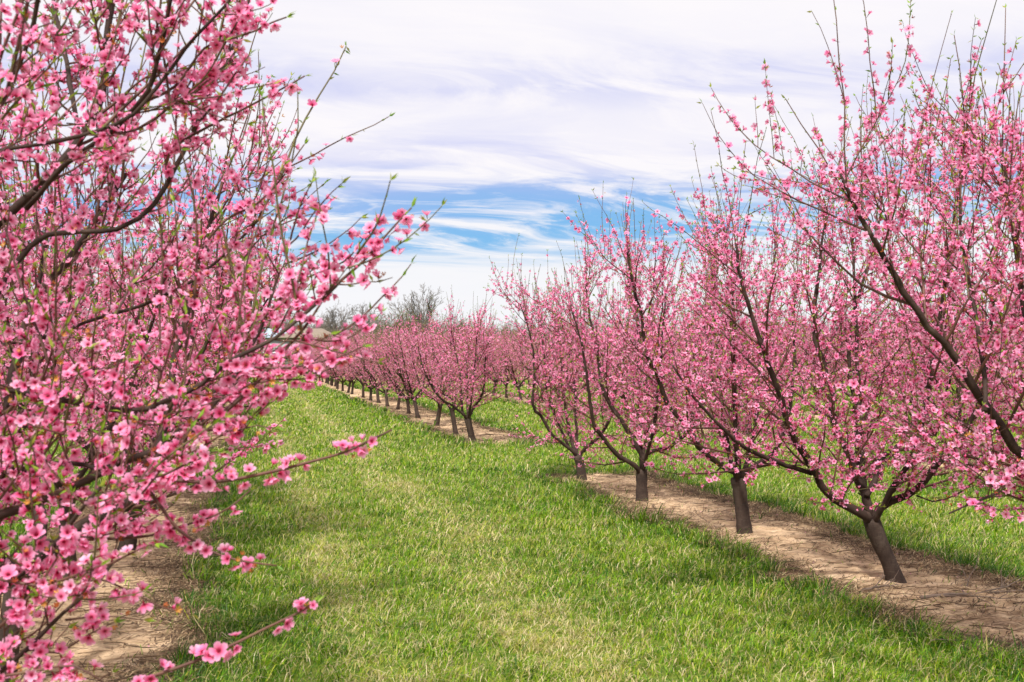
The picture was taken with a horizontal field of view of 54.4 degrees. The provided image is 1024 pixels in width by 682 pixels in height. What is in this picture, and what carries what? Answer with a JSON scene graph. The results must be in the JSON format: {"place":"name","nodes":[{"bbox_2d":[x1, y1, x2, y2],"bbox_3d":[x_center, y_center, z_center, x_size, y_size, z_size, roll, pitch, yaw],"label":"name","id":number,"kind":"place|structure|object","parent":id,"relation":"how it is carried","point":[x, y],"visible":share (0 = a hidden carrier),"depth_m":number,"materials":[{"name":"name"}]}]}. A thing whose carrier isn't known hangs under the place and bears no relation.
{"place":"outdoors","nodes":[
{"label":"outdoors","id":0,"kind":"place"},
{"bbox_2d":[279,328,335,368],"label":"house","id":1,"kind":"structure","parent":0,"point":[316,331],"depth_m":139.82,"materials":[{"name":"grey"}]},
{"bbox_2d":[0,360,1023,681],"bbox_3d":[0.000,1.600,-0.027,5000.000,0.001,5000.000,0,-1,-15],"label":"ground","id":2,"kind":"structure","parent":0,"point":[664,668],"depth_m":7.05,"materials":[{"name":"green plant"}]},
{"bbox_2d":[0,488,213,681],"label":"soil strip","id":3,"kind":"object","parent":2,"relation":"on","point":[107,656],"visible":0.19,"depth_m":5.89,"materials":[{"name":"beige soil"}]},
{"bbox_2d":[0,104,199,579],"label":"peach tree","id":4,"kind":"object","parent":3,"relation":"on","point":[110,426],"visible":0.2,"depth_m":6.73,"materials":[{"name":"pink plant"}]},
{"bbox_2d":[14,192,285,510],"bbox_3d":[-3.766,0.194,10.234,2.743,3.280,2.661,0,-1,-15],"label":"peach tree","id":5,"kind":"object","parent":3,"relation":"on","point":[145,377],"visible":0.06,"depth_m":10.08,"materials":[{"name":"pink plant"}]},
{"bbox_2d":[0,14,315,681],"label":"peach tree","id":6,"kind":"object","parent":3,"relation":"on","point":[220,301],"visible":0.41,"depth_m":5.07,"materials":[{"name":"pink plant"}]},
{"bbox_2d":[0,152,320,549],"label":"peach tree","id":7,"kind":"object","parent":3,"relation":"on","point":[211,290],"visible":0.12,"depth_m":8.09,"materials":[{"name":"pink plant"}]},
{"bbox_2d":[0,0,446,681],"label":"peach tree","id":8,"kind":"object","parent":3,"relation":"on","point":[30,458],"visible":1,"depth_m":2.46,"materials":[{"name":"pink plant"}]},
{"bbox_2d":[79,232,268,471],"bbox_3d":[-4.431,0.077,12.609,2.957,3.597,2.472,-1,-1,44],"label":"peach tree","id":9,"kind":"object","parent":2,"relation":"on","point":[117,272],"visible":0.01,"depth_m":12.19,"materials":[{"name":"pink plant"}]},
{"bbox_2d":[196,403,239,447],"bbox_3d":[-16.391,2.557,58.550,1.715,0.024,86.250,0,-1,-15],"label":"soil strip","id":10,"kind":"object","parent":2,"relation":"on","point":[199,443],"visible":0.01,"depth_m":19.73,"materials":[{"name":"beige soil"}]},
{"bbox_2d":[123,279,236,446],"bbox_3d":[-5.678,0.293,17.521,2.728,3.318,2.280,-1,-1,40],"label":"peach tree","id":11,"kind":"object","parent":10,"relation":"on","point":[169,363],"visible":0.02,"depth_m":17.47,"materials":[{"name":"pink plant"}]},
{"bbox_2d":[139,283,264,421],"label":"peach tree","id":12,"kind":"object","parent":10,"relation":"on","point":[213,369],"visible":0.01,"depth_m":19.97,"materials":[{"name":"pink plant"}]},
{"bbox_2d":[260,328,290,366],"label":"house","id":13,"kind":"structure","parent":2,"relation":"on","point":[268,330],"depth_m":147.25,"materials":[{"name":"grey"}]},
{"bbox_2d":[258,313,303,352],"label":"scrub tree","id":14,"kind":"object","parent":2,"relation":"on","point":[286,322],"visible":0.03,"depth_m":157.91,"materials":[{"name":"grey plant"}]},
{"bbox_2d":[302,317,343,334],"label":"scrub tree","id":15,"kind":"object","parent":2,"relation":"on","point":[328,327],"visible":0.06,"depth_m":161.23,"materials":[{"name":"grey plant"}]},
{"bbox_2d":[314,310,356,333],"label":"scrub tree","id":16,"kind":"object","parent":2,"relation":"on","point":[339,323],"visible":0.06,"depth_m":171.61,"materials":[{"name":"grey plant"}]},
{"bbox_2d":[321,317,364,338],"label":"scrub tree","id":17,"kind":"object","parent":2,"relation":"on","point":[340,328],"visible":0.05,"depth_m":168.83,"materials":[{"name":"grey plant"}]},
{"bbox_2d":[314,300,378,334],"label":"bare tree","id":18,"kind":"object","parent":2,"relation":"on","point":[331,313],"visible":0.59,"depth_m":172.60,"materials":[{"name":"grey plant"}]},
{"bbox_2d":[350,304,385,341],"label":"bare tree","id":19,"kind":"object","parent":2,"relation":"on","point":[364,311],"visible":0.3,"depth_m":177.81,"materials":[{"name":"grey plant"}]},
{"bbox_2d":[365,309,408,343],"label":"scrub tree","id":20,"kind":"object","parent":2,"relation":"on","point":[388,325],"visible":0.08,"depth_m":166.55,"materials":[{"name":"grey plant"}]},
{"bbox_2d":[370,304,434,341],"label":"scrub tree","id":21,"kind":"object","parent":2,"relation":"on","point":[387,324],"visible":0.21,"depth_m":159.71,"materials":[{"name":"grey plant"}]},
{"bbox_2d":[298,373,516,444],"bbox_3d":[-11.011,2.580,59.952,1.708,0.024,86.250,0,-1,-15],"label":"soil strip","id":22,"kind":"object","parent":2,"relation":"on","point":[357,392],"visible":0.31,"depth_m":26.57,"materials":[{"name":"beige soil"}]},
{"bbox_2d":[303,333,333,383],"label":"peach tree","id":23,"kind":"object","parent":22,"relation":"on","point":[317,355],"visible":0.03,"depth_m":59.90,"materials":[{"name":"pink plant"}]},
{"bbox_2d":[311,336,336,384],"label":"peach tree","id":24,"kind":"object","parent":22,"relation":"on","point":[322,365],"visible":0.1,"depth_m":58.04,"materials":[{"name":"pink plant"}]},
{"bbox_2d":[314,342,343,387],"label":"peach tree","id":25,"kind":"object","parent":22,"relation":"on","point":[333,371],"visible":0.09,"depth_m":52.19,"materials":[{"name":"pink plant"}]},
{"bbox_2d":[310,333,348,385],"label":"peach tree","id":26,"kind":"object","parent":22,"relation":"on","point":[324,363],"visible":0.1,"depth_m":55.78,"materials":[{"name":"pink plant"}]},
{"bbox_2d":[312,332,348,386],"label":"peach tree","id":27,"kind":"object","parent":22,"relation":"on","point":[326,359],"visible":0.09,"depth_m":54.14,"materials":[{"name":"pink plant"}]},
{"bbox_2d":[312,333,356,388],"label":"peach tree","id":28,"kind":"object","parent":22,"relation":"on","point":[335,377],"visible":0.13,"depth_m":50.12,"materials":[{"name":"pink plant"}]},
{"bbox_2d":[320,338,351,390],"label":"peach tree","id":29,"kind":"object","parent":22,"relation":"on","point":[339,379],"visible":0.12,"depth_m":46.73,"materials":[{"name":"pink plant"}]},
{"bbox_2d":[318,328,375,392],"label":"peach tree","id":30,"kind":"object","parent":22,"relation":"on","point":[349,385],"visible":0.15,"depth_m":44.55,"materials":[{"name":"pink plant"}]},
{"bbox_2d":[328,333,371,393],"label":"peach tree","id":31,"kind":"object","parent":22,"relation":"on","point":[353,383],"visible":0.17,"depth_m":43.06,"materials":[{"name":"pink plant"}]},
{"bbox_2d":[334,321,385,397],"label":"peach tree","id":32,"kind":"object","parent":22,"relation":"on","point":[363,385],"visible":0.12,"depth_m":39.18,"materials":[{"name":"pink plant"}]},
{"bbox_2d":[332,333,389,400],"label":"peach tree","id":33,"kind":"object","parent":22,"relation":"on","point":[371,388],"visible":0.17,"depth_m":36.64,"materials":[{"name":"pink plant"}]},
{"bbox_2d":[344,319,404,402],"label":"peach tree","id":34,"kind":"object","parent":22,"relation":"on","point":[356,361],"visible":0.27,"depth_m":34.84,"materials":[{"name":"pink plant"}]},
{"bbox_2d":[352,320,414,405],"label":"peach tree","id":35,"kind":"object","parent":22,"relation":"on","point":[379,378],"visible":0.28,"depth_m":32.35,"materials":[{"name":"pink plant"}]},
{"bbox_2d":[358,320,429,409],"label":"peach tree","id":36,"kind":"object","parent":22,"relation":"on","point":[374,352],"visible":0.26,"depth_m":30.18,"materials":[{"name":"pink plant"}]},
{"bbox_2d":[358,322,444,413],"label":"peach tree","id":37,"kind":"object","parent":22,"relation":"on","point":[385,367],"visible":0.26,"depth_m":27.96,"materials":[{"name":"pink plant"}]},
{"bbox_2d":[369,306,463,417],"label":"peach tree","id":38,"kind":"object","parent":22,"relation":"on","point":[404,380],"visible":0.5,"depth_m":26.05,"materials":[{"name":"pink plant"}]},
{"bbox_2d":[390,295,495,425],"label":"peach tree","id":39,"kind":"object","parent":22,"relation":"on","point":[438,416],"visible":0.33,"depth_m":23.11,"materials":[{"name":"pink plant"}]},
{"bbox_2d":[385,306,505,434],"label":"peach tree","id":40,"kind":"object","parent":22,"relation":"on","point":[452,414],"visible":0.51,"depth_m":20.50,"materials":[{"name":"pink plant"}]},
{"bbox_2d":[385,286,523,441],"bbox_3d":[-0.926,0.453,18.663,2.133,3.058,2.241,-1,-1,39],"label":"peach tree","id":41,"kind":"object","parent":22,"relation":"on","point":[465,384],"visible":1,"depth_m":18.66,"materials":[{"name":"pink plant"}]},
{"bbox_2d":[387,282,442,333],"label":"bare tree","id":42,"kind":"object","parent":2,"relation":"on","point":[415,307],"visible":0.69,"depth_m":173.76,"materials":[{"name":"grey plant"}]},
{"bbox_2d":[403,308,470,338],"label":"scrub tree","id":43,"kind":"object","parent":2,"relation":"on","point":[424,323],"visible":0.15,"depth_m":159.84,"materials":[{"name":"grey plant"}]},
{"bbox_2d":[19,477,1023,681],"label":"soil clods","id":44,"kind":"object","parent":2,"relation":"on","point":[602,492],"visible":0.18,"depth_m":7.19,"materials":[{"name":"brown soil"}]},
{"bbox_2d":[500,315,552,341],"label":"scrub tree","id":45,"kind":"object","parent":2,"relation":"on","point":[516,328],"visible":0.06,"depth_m":166.39,"materials":[{"name":"grey plant"}]},
{"bbox_2d":[521,326,551,348],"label":"scrub tree","id":46,"kind":"object","parent":2,"relation":"on","point":[539,333],"visible":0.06,"depth_m":157.43,"materials":[{"name":"grey plant"}]},
{"bbox_2d":[413,383,764,438],"bbox_3d":[-5.941,2.602,61.274,1.723,0.024,86.250,0,-1,-15],"label":"soil strip","id":47,"kind":"object","parent":2,"relation":"on","point":[524,400],"visible":0.07,"depth_m":35.53,"materials":[{"name":"beige soil"}]},
{"bbox_2d":[441,321,499,389],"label":"peach tree","id":48,"kind":"object","parent":47,"relation":"on","point":[459,343],"visible":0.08,"depth_m":44.64,"materials":[{"name":"pink plant"}]},
{"bbox_2d":[456,324,520,393],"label":"peach tree","id":49,"kind":"object","parent":47,"relation":"on","point":[481,345],"visible":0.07,"depth_m":43.32,"materials":[{"name":"pink plant"}]},
{"bbox_2d":[468,318,528,395],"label":"peach tree","id":50,"kind":"object","parent":47,"relation":"on","point":[496,381],"visible":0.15,"depth_m":41.10,"materials":[{"name":"pink plant"}]},
{"bbox_2d":[480,327,530,397],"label":"peach tree","id":51,"kind":"object","parent":47,"relation":"on","point":[506,373],"visible":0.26,"depth_m":38.89,"materials":[{"name":"pink plant"}]},
{"bbox_2d":[486,323,542,399],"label":"peach tree","id":52,"kind":"object","parent":47,"relation":"on","point":[512,371],"visible":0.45,"depth_m":36.78,"materials":[{"name":"pink plant"}]},
{"bbox_2d":[498,319,573,402],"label":"peach tree","id":53,"kind":"object","parent":47,"relation":"on","point":[525,365],"visible":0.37,"depth_m":35.00,"materials":[{"name":"pink plant"}]},
{"bbox_2d":[519,310,598,399],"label":"peach tree","id":54,"kind":"object","parent":47,"relation":"on","point":[534,333],"visible":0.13,"depth_m":32.57,"materials":[{"name":"pink plant"}]},
{"bbox_2d":[534,320,609,407],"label":"peach tree","id":55,"kind":"object","parent":47,"relation":"on","point":[584,385],"visible":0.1,"depth_m":30.57,"materials":[{"name":"pink plant"}]},
{"bbox_2d":[552,307,639,412],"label":"peach tree","id":56,"kind":"object","parent":47,"relation":"on","point":[595,353],"visible":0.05,"depth_m":28.55,"materials":[{"name":"pink plant"}]},
{"bbox_2d":[572,308,680,417],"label":"peach tree","id":57,"kind":"object","parent":47,"relation":"on","point":[616,355],"visible":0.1,"depth_m":26.17,"materials":[{"name":"pink plant"}]},
{"bbox_2d":[608,308,705,421],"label":"peach tree","id":58,"kind":"object","parent":47,"relation":"on","point":[642,362],"visible":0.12,"depth_m":24.14,"materials":[{"name":"pink plant"}]},
{"bbox_2d":[645,280,739,426],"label":"peach tree","id":59,"kind":"object","parent":47,"relation":"on","point":[683,343],"visible":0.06,"depth_m":21.70,"materials":[{"name":"pink plant"}]},
{"bbox_2d":[687,297,814,435],"bbox_3d":[4.792,0.542,20.238,2.427,2.903,2.355,-1,-1,43],"label":"peach tree","id":60,"kind":"object","parent":47,"relation":"on","point":[777,362],"visible":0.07,"depth_m":20.17,"materials":[{"name":"pink plant"}]},
{"bbox_2d":[489,381,993,433],"bbox_3d":[-0.802,2.624,62.612,1.695,0.024,86.250,0,-1,-15],"label":"soil strip","id":61,"kind":"object","parent":2,"relation":"on","point":[817,417],"visible":0.04,"depth_m":28.12,"materials":[{"name":"beige soil"}]},
{"bbox_2d":[501,331,544,384],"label":"peach tree","id":62,"kind":"object","parent":61,"relation":"on","point":[517,368],"visible":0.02,"depth_m":58.18,"materials":[{"name":"pink plant"}]},
{"bbox_2d":[511,342,547,384],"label":"peach tree","id":63,"kind":"object","parent":61,"relation":"on","point":[523,363],"visible":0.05,"depth_m":55.91,"materials":[{"name":"pink plant"}]},
{"bbox_2d":[745,312,829,400],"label":"peach tree","id":64,"kind":"object","parent":61,"relation":"on","point":[798,350],"visible":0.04,"depth_m":29.18,"materials":[{"name":"pink plant"}]},
{"bbox_2d":[778,304,864,414],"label":"peach tree","id":65,"kind":"object","parent":61,"relation":"on","point":[830,364],"visible":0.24,"depth_m":27.12,"materials":[{"name":"pink plant"}]},
{"bbox_2d":[820,317,904,419],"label":"peach tree","id":66,"kind":"object","parent":61,"relation":"on","point":[853,362],"visible":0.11,"depth_m":25.00,"materials":[{"name":"pink plant"}]},
{"bbox_2d":[849,296,955,419],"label":"peach tree","id":67,"kind":"object","parent":61,"relation":"on","point":[887,345],"visible":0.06,"depth_m":22.89,"materials":[{"name":"pink plant"}]},
{"bbox_2d":[482,374,1010,413],"bbox_3d":[4.410,2.647,63.971,1.714,0.024,86.250,0,-1,-15],"label":"soil strip","id":68,"kind":"object","parent":2,"relation":"on","point":[786,397],"visible":0.04,"depth_m":36.79,"materials":[{"name":"beige soil"}]},
{"bbox_2d":[778,318,836,398],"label":"peach tree","id":69,"kind":"object","parent":68,"relation":"on","point":[803,365],"visible":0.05,"depth_m":38.07,"materials":[{"name":"pink plant"}]},
{"bbox_2d":[797,321,873,400],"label":"peach tree","id":70,"kind":"object","parent":68,"relation":"on","point":[833,368],"visible":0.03,"depth_m":36.01,"materials":[{"name":"pink plant"}]},
{"bbox_2d":[835,330,885,382],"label":"peach tree","id":71,"kind":"object","parent":68,"relation":"on","point":[859,362],"visible":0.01,"depth_m":34.21,"materials":[{"name":"pink plant"}]},
{"bbox_2d":[905,304,987,406],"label":"peach tree","id":72,"kind":"object","parent":68,"relation":"on","point":[954,367],"visible":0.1,"depth_m":29.72,"materials":[{"name":"pink plant"}]},
{"bbox_2d":[958,332,1023,412],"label":"peach tree","id":73,"kind":"object","parent":68,"relation":"on","point":[988,369],"visible":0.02,"depth_m":27.74,"materials":[{"name":"pink plant"}]},
{"bbox_2d":[565,473,1023,652],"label":"soil strip","id":74,"kind":"object","parent":2,"relation":"on","point":[777,530],"visible":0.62,"depth_m":7.48,"materials":[{"name":"beige soil"}]},
{"bbox_2d":[1,395,1023,681],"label":"straw litter","id":75,"kind":"object","parent":74,"relation":"on","point":[775,513],"visible":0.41,"depth_m":7.41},
{"bbox_2d":[483,235,666,479],"bbox_3d":[0.645,0.251,12.963,2.254,3.240,2.127,0,-1,-15],"label":"peach tree","id":76,"kind":"object","parent":74,"relation":"on","point":[573,450],"visible":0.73,"depth_m":12.76,"materials":[{"name":"pink plant"}]},
{"bbox_2d":[511,212,737,501],"bbox_3d":[1.356,0.149,11.046,2.255,3.374,2.465,0,-1,15],"label":"peach tree","id":77,"kind":"object","parent":74,"relation":"on","point":[641,479],"visible":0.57,"depth_m":10.88,"materials":[{"name":"pink plant"}]},
{"bbox_2d":[679,501,706,521],"bbox_3d":[1.802,1.651,9.634,0.301,0.193,0.620,0,-1,3],"label":"fallen branch","id":78,"kind":"object","parent":74,"relation":"on","point":[699,512],"visible":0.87,"depth_m":9.62,"materials":[{"name":"brown wood"}]},
{"bbox_2d":[561,165,874,533],"bbox_3d":[2.013,0.070,8.863,2.259,3.476,2.948,-1,-1,40],"label":"peach tree","id":79,"kind":"object","parent":74,"relation":"on","point":[742,512],"visible":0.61,"depth_m":8.71,"materials":[{"name":"pink plant"}]},
{"bbox_2d":[592,51,1023,582],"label":"peach tree","id":80,"kind":"object","parent":74,"relation":"on","point":[859,440],"visible":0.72,"depth_m":6.76,"materials":[{"name":"pink plant"}]},
{"bbox_2d":[697,0,1023,530],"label":"peach tree","id":81,"kind":"object","parent":74,"relation":"on","point":[1009,187],"visible":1,"depth_m":4.76,"materials":[{"name":"pink plant"}]},
{"bbox_2d":[859,570,898,592],"bbox_3d":[2.495,1.618,6.731,0.337,0.145,0.088,0,-1,-28],"label":"fallen branch","id":82,"kind":"object","parent":74,"relation":"on","point":[867,589],"visible":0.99,"depth_m":6.72,"materials":[{"name":"brown wood"}]},
{"bbox_2d":[919,542,1023,605],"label":"fallen branch","id":83,"kind":"object","parent":74,"relation":"on","point":[954,594],"visible":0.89,"depth_m":6.62,"materials":[{"name":"brown wood"}]},
{"bbox_2d":[924,627,1022,646],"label":"fallen branch","id":84,"kind":"object","parent":74,"relation":"on","point":[968,639],"visible":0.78,"depth_m":5.48,"materials":[{"name":"brown wood"}]},
{"bbox_2d":[917,462,1016,480],"bbox_3d":[8.531,1.664,5.762,1.728,0.056,18.900,0,-1,-15],"label":"soil strip","id":85,"kind":"object","parent":2,"relation":"on","point":[926,463],"visible":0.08,"depth_m":13.96,"materials":[{"name":"beige soil"}]},
{"bbox_2d":[857,267,1023,467],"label":"peach tree","id":86,"kind":"object","parent":85,"relation":"on","point":[952,342],"visible":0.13,"depth_m":14.11,"materials":[{"name":"pink plant"}]},
{"bbox_2d":[972,258,1023,410],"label":"peach tree","id":87,"kind":"object","parent":85,"relation":"on","point":[1013,335],"visible":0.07,"depth_m":12.55,"materials":[{"name":"pink plant"}]},
{"bbox_2d":[0,0,1023,338],"label":"sky","id":88,"kind":"structure","parent":0,"point":[508,112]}
]}

